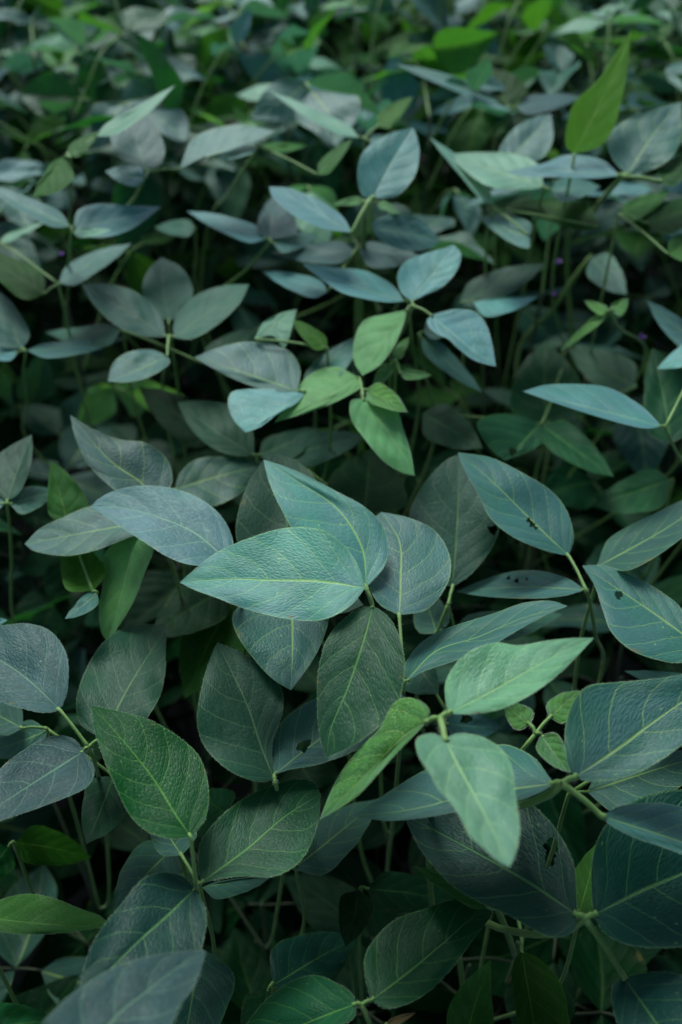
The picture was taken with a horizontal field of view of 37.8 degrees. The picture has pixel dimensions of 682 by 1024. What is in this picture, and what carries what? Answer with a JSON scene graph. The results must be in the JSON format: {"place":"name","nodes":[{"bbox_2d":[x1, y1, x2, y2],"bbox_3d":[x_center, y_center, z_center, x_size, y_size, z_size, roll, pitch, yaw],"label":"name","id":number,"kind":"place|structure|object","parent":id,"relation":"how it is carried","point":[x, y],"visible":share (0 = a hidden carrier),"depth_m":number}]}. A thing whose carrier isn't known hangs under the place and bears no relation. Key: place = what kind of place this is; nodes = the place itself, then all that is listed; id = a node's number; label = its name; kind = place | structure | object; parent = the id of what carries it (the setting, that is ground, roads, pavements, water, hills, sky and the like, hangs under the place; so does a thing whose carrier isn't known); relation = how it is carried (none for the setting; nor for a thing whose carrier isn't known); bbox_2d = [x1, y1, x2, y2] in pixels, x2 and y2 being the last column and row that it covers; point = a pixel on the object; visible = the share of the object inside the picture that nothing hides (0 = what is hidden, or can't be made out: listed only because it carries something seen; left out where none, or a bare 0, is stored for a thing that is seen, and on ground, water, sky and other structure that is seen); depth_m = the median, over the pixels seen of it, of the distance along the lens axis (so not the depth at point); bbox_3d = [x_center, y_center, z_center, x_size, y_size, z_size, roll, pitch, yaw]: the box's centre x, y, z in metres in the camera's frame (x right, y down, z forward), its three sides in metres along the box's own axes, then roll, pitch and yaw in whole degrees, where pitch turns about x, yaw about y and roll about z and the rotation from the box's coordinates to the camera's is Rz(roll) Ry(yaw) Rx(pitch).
{"place":"outdoors","nodes":[
{"label":"outdoors","id":0,"kind":"place"},
{"bbox_2d":[0,0,681,989],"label":"ground","id":1,"kind":"structure","parent":0,"point":[244,788],"depth_m":1.62},
{"bbox_2d":[0,359,19,451],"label":"soybean plant","id":2,"kind":"object","parent":1,"relation":"on","point":[11,362],"visible":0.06,"depth_m":1.66},
{"bbox_2d":[0,533,30,612],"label":"soybean plant","id":3,"kind":"object","parent":1,"relation":"on","point":[17,539],"visible":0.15,"depth_m":1.06},
{"bbox_2d":[0,831,31,880],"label":"soybean plant","id":4,"kind":"object","parent":1,"relation":"on","point":[4,838],"visible":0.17,"depth_m":0.93},
{"bbox_2d":[0,177,54,599],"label":"soybean plant","id":5,"kind":"object","parent":1,"relation":"on","point":[39,380],"visible":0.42,"depth_m":1.13},
{"bbox_2d":[0,87,57,327],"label":"soybean plant","id":6,"kind":"object","parent":1,"relation":"on","point":[45,316],"visible":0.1,"depth_m":1.81},
{"bbox_2d":[0,519,58,858],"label":"soybean plant","id":7,"kind":"object","parent":1,"relation":"on","point":[18,826],"visible":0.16,"depth_m":0.94},
{"bbox_2d":[0,91,66,532],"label":"soybean plant","id":8,"kind":"object","parent":1,"relation":"on","point":[21,305],"visible":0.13,"depth_m":1.33},
{"bbox_2d":[1,71,72,286],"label":"soybean plant","id":9,"kind":"object","parent":1,"relation":"on","point":[49,280],"visible":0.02,"depth_m":2.04},
{"bbox_2d":[0,24,76,209],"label":"soybean plant","id":10,"kind":"object","parent":1,"relation":"on","point":[5,76],"visible":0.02,"depth_m":1.87},
{"bbox_2d":[9,10,72,255],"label":"soybean plant","id":11,"kind":"object","parent":1,"relation":"on","point":[34,27],"visible":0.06,"depth_m":1.61},
{"bbox_2d":[0,865,86,1004],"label":"soybean plant","id":12,"kind":"object","parent":1,"relation":"on","point":[16,950],"visible":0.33,"depth_m":0.77},
{"bbox_2d":[13,299,84,376],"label":"soybean plant","id":13,"kind":"object","parent":1,"relation":"on","point":[35,337],"visible":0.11,"depth_m":1.43},
{"bbox_2d":[0,11,106,326],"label":"soybean plant","id":14,"kind":"object","parent":1,"relation":"on","point":[19,33],"visible":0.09,"depth_m":1.60},
{"bbox_2d":[0,159,115,534],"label":"soybean plant","id":15,"kind":"object","parent":1,"relation":"on","point":[11,170],"visible":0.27,"depth_m":1.04},
{"bbox_2d":[0,0,115,331],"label":"soybean plant","id":16,"kind":"object","parent":1,"relation":"on","point":[16,123],"visible":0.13,"depth_m":1.48},
{"bbox_2d":[0,0,145,205],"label":"soybean plant","id":17,"kind":"object","parent":1,"relation":"on","point":[27,13],"visible":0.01,"depth_m":1.78},
{"bbox_2d":[0,0,164,330],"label":"soybean plant","id":18,"kind":"object","parent":1,"relation":"on","point":[18,63],"visible":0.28,"depth_m":1.37},
{"bbox_2d":[0,5,184,384],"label":"soybean plant","id":19,"kind":"object","parent":1,"relation":"on","point":[71,63],"visible":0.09,"depth_m":1.31},
{"bbox_2d":[0,426,185,715],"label":"soybean plant","id":20,"kind":"object","parent":1,"relation":"on","point":[93,486],"visible":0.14,"depth_m":1.02},
{"bbox_2d":[19,0,170,166],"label":"soybean plant","id":21,"kind":"object","parent":1,"relation":"on","point":[163,4],"visible":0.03,"depth_m":1.69},
{"bbox_2d":[0,0,193,285],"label":"soybean plant","id":22,"kind":"object","parent":1,"relation":"on","point":[9,85],"visible":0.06,"depth_m":1.50},
{"bbox_2d":[4,225,194,623],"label":"soybean plant","id":23,"kind":"object","parent":1,"relation":"on","point":[100,399],"visible":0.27,"depth_m":1.07},
{"bbox_2d":[0,7,218,552],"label":"soybean plant","id":24,"kind":"object","parent":1,"relation":"on","point":[173,124],"visible":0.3,"depth_m":1.18},
{"bbox_2d":[0,188,236,553],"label":"soybean plant","id":25,"kind":"object","parent":1,"relation":"on","point":[21,279],"visible":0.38,"depth_m":0.84},
{"bbox_2d":[0,435,236,956],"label":"soybean plant","id":26,"kind":"object","parent":1,"relation":"on","point":[15,460],"visible":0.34,"depth_m":0.72},
{"bbox_2d":[0,868,240,1023],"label":"soybean plant","id":27,"kind":"object","parent":1,"relation":"on","point":[189,987],"visible":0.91,"depth_m":0.49},
{"bbox_2d":[0,257,257,709],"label":"soybean plant","id":28,"kind":"object","parent":1,"relation":"on","point":[167,289],"visible":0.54,"depth_m":0.81},
{"bbox_2d":[1,450,264,783],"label":"soybean plant","id":29,"kind":"object","parent":1,"relation":"on","point":[157,590],"visible":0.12,"depth_m":0.92},
{"bbox_2d":[91,0,182,55],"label":"soybean plant","id":30,"kind":"object","parent":1,"relation":"on","point":[150,6],"visible":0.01,"depth_m":1.81},
{"bbox_2d":[0,6,286,371],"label":"soybean plant","id":31,"kind":"object","parent":1,"relation":"on","point":[177,15],"visible":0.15,"depth_m":1.34},
{"bbox_2d":[69,0,230,344],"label":"soybean plant","id":32,"kind":"object","parent":1,"relation":"on","point":[107,8],"visible":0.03,"depth_m":1.59},
{"bbox_2d":[142,0,198,40],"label":"soybean plant","id":33,"kind":"object","parent":1,"relation":"on","point":[195,25],"depth_m":1.73},
{"bbox_2d":[20,0,322,390],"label":"soybean plant","id":34,"kind":"object","parent":1,"relation":"on","point":[70,30],"visible":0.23,"depth_m":1.26},
{"bbox_2d":[19,7,325,455],"bbox_3d":[-0.175,-0.209,1.338,0.406,0.820,0.356,0,43,0],"label":"soybean plant","id":35,"kind":"object","parent":1,"relation":"on","point":[50,86],"visible":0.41,"depth_m":1.15},
{"bbox_2d":[0,623,353,945],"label":"soybean plant","id":36,"kind":"object","parent":1,"relation":"on","point":[40,764],"visible":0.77,"depth_m":0.58},
{"bbox_2d":[105,0,299,332],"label":"soybean plant","id":37,"kind":"object","parent":1,"relation":"on","point":[179,33],"visible":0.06,"depth_m":1.41},
{"bbox_2d":[25,415,417,889],"bbox_3d":[-0.131,0.234,0.911,0.402,0.754,0.399,0,43,0],"label":"soybean plant","id":38,"kind":"object","parent":1,"relation":"on","point":[141,512],"visible":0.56,"depth_m":0.64},
{"bbox_2d":[32,86,411,525],"bbox_3d":[-0.157,-0.115,1.210,0.450,0.858,0.470,0,43,0],"label":"soybean plant","id":39,"kind":"object","parent":1,"relation":"on","point":[135,136],"visible":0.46,"depth_m":0.86},
{"bbox_2d":[151,1,296,179],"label":"soybean plant","id":40,"kind":"object","parent":1,"relation":"on","point":[194,7],"visible":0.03,"depth_m":1.82},
{"bbox_2d":[135,0,315,338],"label":"soybean plant","id":41,"kind":"object","parent":1,"relation":"on","point":[203,98],"visible":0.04,"depth_m":1.56},
{"bbox_2d":[54,32,409,428],"bbox_3d":[-0.095,-0.176,1.299,0.408,0.826,0.346,0,43,0],"label":"soybean plant","id":42,"kind":"object","parent":1,"relation":"on","point":[342,96],"visible":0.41,"depth_m":1.04},
{"bbox_2d":[134,0,350,398],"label":"soybean plant","id":43,"kind":"object","parent":1,"relation":"on","point":[224,106],"visible":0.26,"depth_m":1.39},
{"bbox_2d":[182,0,305,313],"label":"soybean plant","id":44,"kind":"object","parent":1,"relation":"on","point":[190,3],"depth_m":1.80},
{"bbox_2d":[137,0,365,364],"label":"soybean plant","id":45,"kind":"object","parent":1,"relation":"on","point":[193,189],"visible":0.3,"depth_m":1.29},
{"bbox_2d":[209,0,302,121],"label":"soybean plant","id":46,"kind":"object","parent":1,"relation":"on","point":[242,46],"visible":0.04,"depth_m":2.23},
{"bbox_2d":[19,706,498,1023],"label":"soybean plant","id":47,"kind":"object","parent":1,"relation":"on","point":[171,801],"visible":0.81,"depth_m":0.52},
{"bbox_2d":[155,197,373,575],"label":"soybean plant","id":48,"kind":"object","parent":1,"relation":"on","point":[277,222],"visible":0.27,"depth_m":0.90},
{"bbox_2d":[214,0,326,101],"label":"soybean plant","id":49,"kind":"object","parent":1,"relation":"on","point":[217,12],"visible":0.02,"depth_m":2.09},
{"bbox_2d":[100,584,448,1023],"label":"soybean plant","id":50,"kind":"object","parent":1,"relation":"on","point":[242,733],"visible":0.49,"depth_m":0.57},
{"bbox_2d":[177,0,390,333],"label":"soybean plant","id":51,"kind":"object","parent":1,"relation":"on","point":[348,52],"visible":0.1,"depth_m":1.49},
{"bbox_2d":[139,309,429,727],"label":"soybean plant","id":52,"kind":"object","parent":1,"relation":"on","point":[271,372],"visible":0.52,"depth_m":0.75},
{"bbox_2d":[251,16,389,309],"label":"soybean plant","id":53,"kind":"object","parent":1,"relation":"on","point":[329,44],"visible":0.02,"depth_m":1.73},
{"bbox_2d":[249,0,403,335],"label":"soybean plant","id":54,"kind":"object","parent":1,"relation":"on","point":[342,38],"visible":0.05,"depth_m":1.63},
{"bbox_2d":[326,28,354,67],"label":"soybean plant","id":55,"kind":"object","parent":1,"relation":"on","point":[332,30],"visible":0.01,"depth_m":2.07},
{"bbox_2d":[253,127,456,507],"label":"soybean plant","id":56,"kind":"object","parent":1,"relation":"on","point":[387,165],"visible":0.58,"depth_m":0.81},
{"bbox_2d":[243,0,466,399],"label":"soybean plant","id":57,"kind":"object","parent":1,"relation":"on","point":[262,32],"visible":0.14,"depth_m":1.36},
{"bbox_2d":[223,871,492,1023],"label":"soybean plant","id":58,"kind":"object","parent":1,"relation":"on","point":[417,951],"visible":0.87,"depth_m":0.52},
{"bbox_2d":[231,0,497,385],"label":"soybean plant","id":59,"kind":"object","parent":1,"relation":"on","point":[456,50],"visible":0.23,"depth_m":1.23},
{"bbox_2d":[315,15,413,185],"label":"soybean plant","id":60,"kind":"object","parent":1,"relation":"on","point":[332,18],"visible":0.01,"depth_m":1.78},
{"bbox_2d":[299,26,436,177],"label":"soybean plant","id":61,"kind":"object","parent":1,"relation":"on","point":[336,27],"visible":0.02,"depth_m":1.97},
{"bbox_2d":[235,0,501,307],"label":"soybean plant","id":62,"kind":"object","parent":1,"relation":"on","point":[461,8],"visible":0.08,"depth_m":1.40},
{"bbox_2d":[180,454,596,1023],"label":"soybean plant","id":63,"kind":"object","parent":1,"relation":"on","point":[299,563],"visible":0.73,"depth_m":0.56},
{"bbox_2d":[308,202,494,616],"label":"soybean plant","id":64,"kind":"object","parent":1,"relation":"on","point":[465,244],"visible":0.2,"depth_m":1.02},
{"bbox_2d":[316,0,493,192],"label":"soybean plant","id":65,"kind":"object","parent":1,"relation":"on","point":[448,176],"visible":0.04,"depth_m":1.66},
{"bbox_2d":[284,0,547,432],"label":"soybean plant","id":66,"kind":"object","parent":1,"relation":"on","point":[517,117],"visible":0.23,"depth_m":1.39},
{"bbox_2d":[275,337,559,780],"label":"soybean plant","id":67,"kind":"object","parent":1,"relation":"on","point":[370,479],"visible":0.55,"depth_m":0.74},
{"bbox_2d":[329,0,509,222],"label":"soybean plant","id":68,"kind":"object","parent":1,"relation":"on","point":[410,8],"visible":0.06,"depth_m":1.65},
{"bbox_2d":[303,245,557,734],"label":"soybean plant","id":69,"kind":"object","parent":1,"relation":"on","point":[465,331],"visible":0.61,"depth_m":0.77},
{"bbox_2d":[297,45,567,512],"bbox_3d":[0.116,-0.238,1.353,0.356,0.844,0.399,0,43,0],"label":"soybean plant","id":70,"kind":"object","parent":1,"relation":"on","point":[400,83],"visible":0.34,"depth_m":1.16},
{"bbox_2d":[221,637,661,1008],"bbox_3d":[0.050,0.347,0.748,0.403,0.811,0.342,0,43,0],"label":"soybean plant","id":71,"kind":"object","parent":1,"relation":"on","point":[472,775],"visible":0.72,"depth_m":0.46},
{"bbox_2d":[299,64,599,623],"bbox_3d":[0.155,-0.083,1.206,0.416,0.816,0.413,0,43,0],"label":"soybean plant","id":72,"kind":"object","parent":1,"relation":"on","point":[527,143],"visible":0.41,"depth_m":0.89},
{"bbox_2d":[221,789,681,1023],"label":"soybean plant","id":73,"kind":"object","parent":1,"relation":"on","point":[626,888],"visible":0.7,"depth_m":0.51},
{"bbox_2d":[338,455,608,964],"bbox_3d":[0.097,0.259,0.912,0.372,0.718,0.424,0,43,0],"label":"soybean plant","id":74,"kind":"object","parent":1,"relation":"on","point":[448,507],"visible":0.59,"depth_m":0.67},
{"bbox_2d":[350,0,603,452],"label":"soybean plant","id":75,"kind":"object","parent":1,"relation":"on","point":[475,130],"visible":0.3,"depth_m":1.25},
{"bbox_2d":[392,0,598,282],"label":"soybean plant","id":76,"kind":"object","parent":1,"relation":"on","point":[587,8],"visible":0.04,"depth_m":1.57},
{"bbox_2d":[457,0,541,91],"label":"soybean plant","id":77,"kind":"object","parent":1,"relation":"on","point":[538,85],"depth_m":2.17},
{"bbox_2d":[318,452,681,1023],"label":"soybean plant","id":78,"kind":"object","parent":1,"relation":"on","point":[642,617],"visible":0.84,"depth_m":0.64},
{"bbox_2d":[398,0,604,389],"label":"soybean plant","id":79,"kind":"object","parent":1,"relation":"on","point":[510,68],"visible":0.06,"depth_m":1.48},
{"bbox_2d":[324,670,681,1023],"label":"soybean plant","id":80,"kind":"object","parent":1,"relation":"on","point":[623,741],"visible":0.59,"depth_m":0.49},
{"bbox_2d":[359,369,674,674],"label":"soybean plant","id":81,"kind":"object","parent":1,"relation":"on","point":[512,438],"visible":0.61,"depth_m":0.80},
{"bbox_2d":[424,0,615,195],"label":"soybean plant","id":82,"kind":"object","parent":1,"relation":"on","point":[543,64],"visible":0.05,"depth_m":1.72},
{"bbox_2d":[362,253,681,734],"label":"soybean plant","id":83,"kind":"object","parent":1,"relation":"on","point":[486,294],"visible":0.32,"depth_m":0.90},
{"bbox_2d":[398,178,649,640],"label":"soybean plant","id":84,"kind":"object","parent":1,"relation":"on","point":[575,491],"visible":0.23,"depth_m":1.08},
{"bbox_2d":[417,31,681,561],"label":"soybean plant","id":85,"kind":"object","parent":1,"relation":"on","point":[646,141],"visible":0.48,"depth_m":0.83},
{"bbox_2d":[420,542,681,867],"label":"soybean plant","id":86,"kind":"object","parent":1,"relation":"on","point":[573,833],"visible":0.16,"depth_m":0.87},
{"bbox_2d":[509,2,593,158],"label":"soybean plant","id":87,"kind":"object","parent":1,"relation":"on","point":[558,118],"depth_m":2.03},
{"bbox_2d":[511,0,604,81],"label":"soybean plant","id":88,"kind":"object","parent":1,"relation":"on","point":[599,7],"visible":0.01,"depth_m":2.00},
{"bbox_2d":[501,1,620,160],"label":"soybean plant","id":89,"kind":"object","parent":1,"relation":"on","point":[597,59],"visible":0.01,"depth_m":1.80},
{"bbox_2d":[443,0,681,350],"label":"soybean plant","id":90,"kind":"object","parent":1,"relation":"on","point":[525,49],"visible":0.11,"depth_m":1.42},
{"bbox_2d":[447,0,681,472],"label":"soybean plant","id":91,"kind":"object","parent":1,"relation":"on","point":[559,58],"visible":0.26,"depth_m":1.17},
{"bbox_2d":[455,33,681,472],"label":"soybean plant","id":92,"kind":"object","parent":1,"relation":"on","point":[506,321],"visible":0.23,"depth_m":1.26},
{"bbox_2d":[460,0,681,248],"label":"soybean plant","id":93,"kind":"object","parent":1,"relation":"on","point":[658,15],"visible":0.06,"depth_m":1.61},
{"bbox_2d":[492,0,651,310],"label":"soybean plant","id":94,"kind":"object","parent":1,"relation":"on","point":[569,13],"visible":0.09,"depth_m":1.41},
{"bbox_2d":[481,388,681,682],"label":"soybean plant","id":95,"kind":"object","parent":1,"relation":"on","point":[640,449],"visible":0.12,"depth_m":0.99},
{"bbox_2d":[487,341,681,749],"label":"soybean plant","id":96,"kind":"object","parent":1,"relation":"on","point":[536,389],"visible":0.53,"depth_m":0.84},
{"bbox_2d":[514,153,681,520],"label":"soybean plant","id":97,"kind":"object","parent":1,"relation":"on","point":[635,244],"visible":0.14,"depth_m":1.12},
{"bbox_2d":[533,0,681,207],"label":"soybean plant","id":98,"kind":"object","parent":1,"relation":"on","point":[581,57],"visible":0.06,"depth_m":1.69},
{"bbox_2d":[556,10,658,145],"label":"soybean plant","id":99,"kind":"object","parent":1,"relation":"on","point":[576,71],"visible":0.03,"depth_m":1.95},
{"bbox_2d":[539,349,681,567],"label":"soybean plant","id":100,"kind":"object","parent":1,"relation":"on","point":[596,424],"visible":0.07,"depth_m":1.09},
{"bbox_2d":[547,5,681,477],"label":"soybean plant","id":101,"kind":"object","parent":1,"relation":"on","point":[653,329],"visible":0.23,"depth_m":1.21},
{"bbox_2d":[558,21,681,450],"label":"soybean plant","id":102,"kind":"object","parent":1,"relation":"on","point":[658,84],"visible":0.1,"depth_m":1.31},
{"bbox_2d":[591,25,657,63],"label":"soybean plant","id":103,"kind":"object","parent":1,"relation":"on","point":[625,31],"visible":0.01,"depth_m":1.75},
{"bbox_2d":[570,788,681,1023],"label":"soybean plant","id":104,"kind":"object","parent":1,"relation":"on","point":[611,1018],"visible":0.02,"depth_m":0.72},
{"bbox_2d":[575,1,681,308],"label":"soybean plant","id":105,"kind":"object","parent":1,"relation":"on","point":[658,54],"visible":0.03,"depth_m":1.41},
{"bbox_2d":[583,0,681,343],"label":"soybean plant","id":106,"kind":"object","parent":1,"relation":"on","point":[676,16],"visible":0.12,"depth_m":1.34},
{"bbox_2d":[583,569,681,787],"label":"soybean plant","id":107,"kind":"object","parent":1,"relation":"on","point":[674,667],"visible":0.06,"depth_m":0.92},
{"bbox_2d":[585,0,681,120],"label":"soybean plant","id":108,"kind":"object","parent":1,"relation":"on","point":[666,97],"visible":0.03,"depth_m":1.54},
{"bbox_2d":[646,949,681,975],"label":"soybean plant","id":109,"kind":"object","parent":1,"relation":"on","point":[672,962],"visible":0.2,"depth_m":0.78},
{"bbox_2d":[652,33,679,351],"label":"soybean plant","id":110,"kind":"object","parent":1,"relation":"on","point":[659,258],"visible":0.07,"depth_m":1.87},
{"bbox_2d":[656,443,681,485],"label":"soybean plant","id":111,"kind":"object","parent":1,"relation":"on","point":[665,468],"visible":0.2,"depth_m":1.31},
{"bbox_2d":[658,253,681,444],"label":"soybean plant","id":112,"kind":"object","parent":1,"relation":"on","point":[660,276],"visible":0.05,"depth_m":1.55},
{"bbox_2d":[669,947,681,957],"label":"soybean plant","id":113,"kind":"object","parent":1,"relation":"on","point":[677,951],"visible":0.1,"depth_m":0.81}
]}

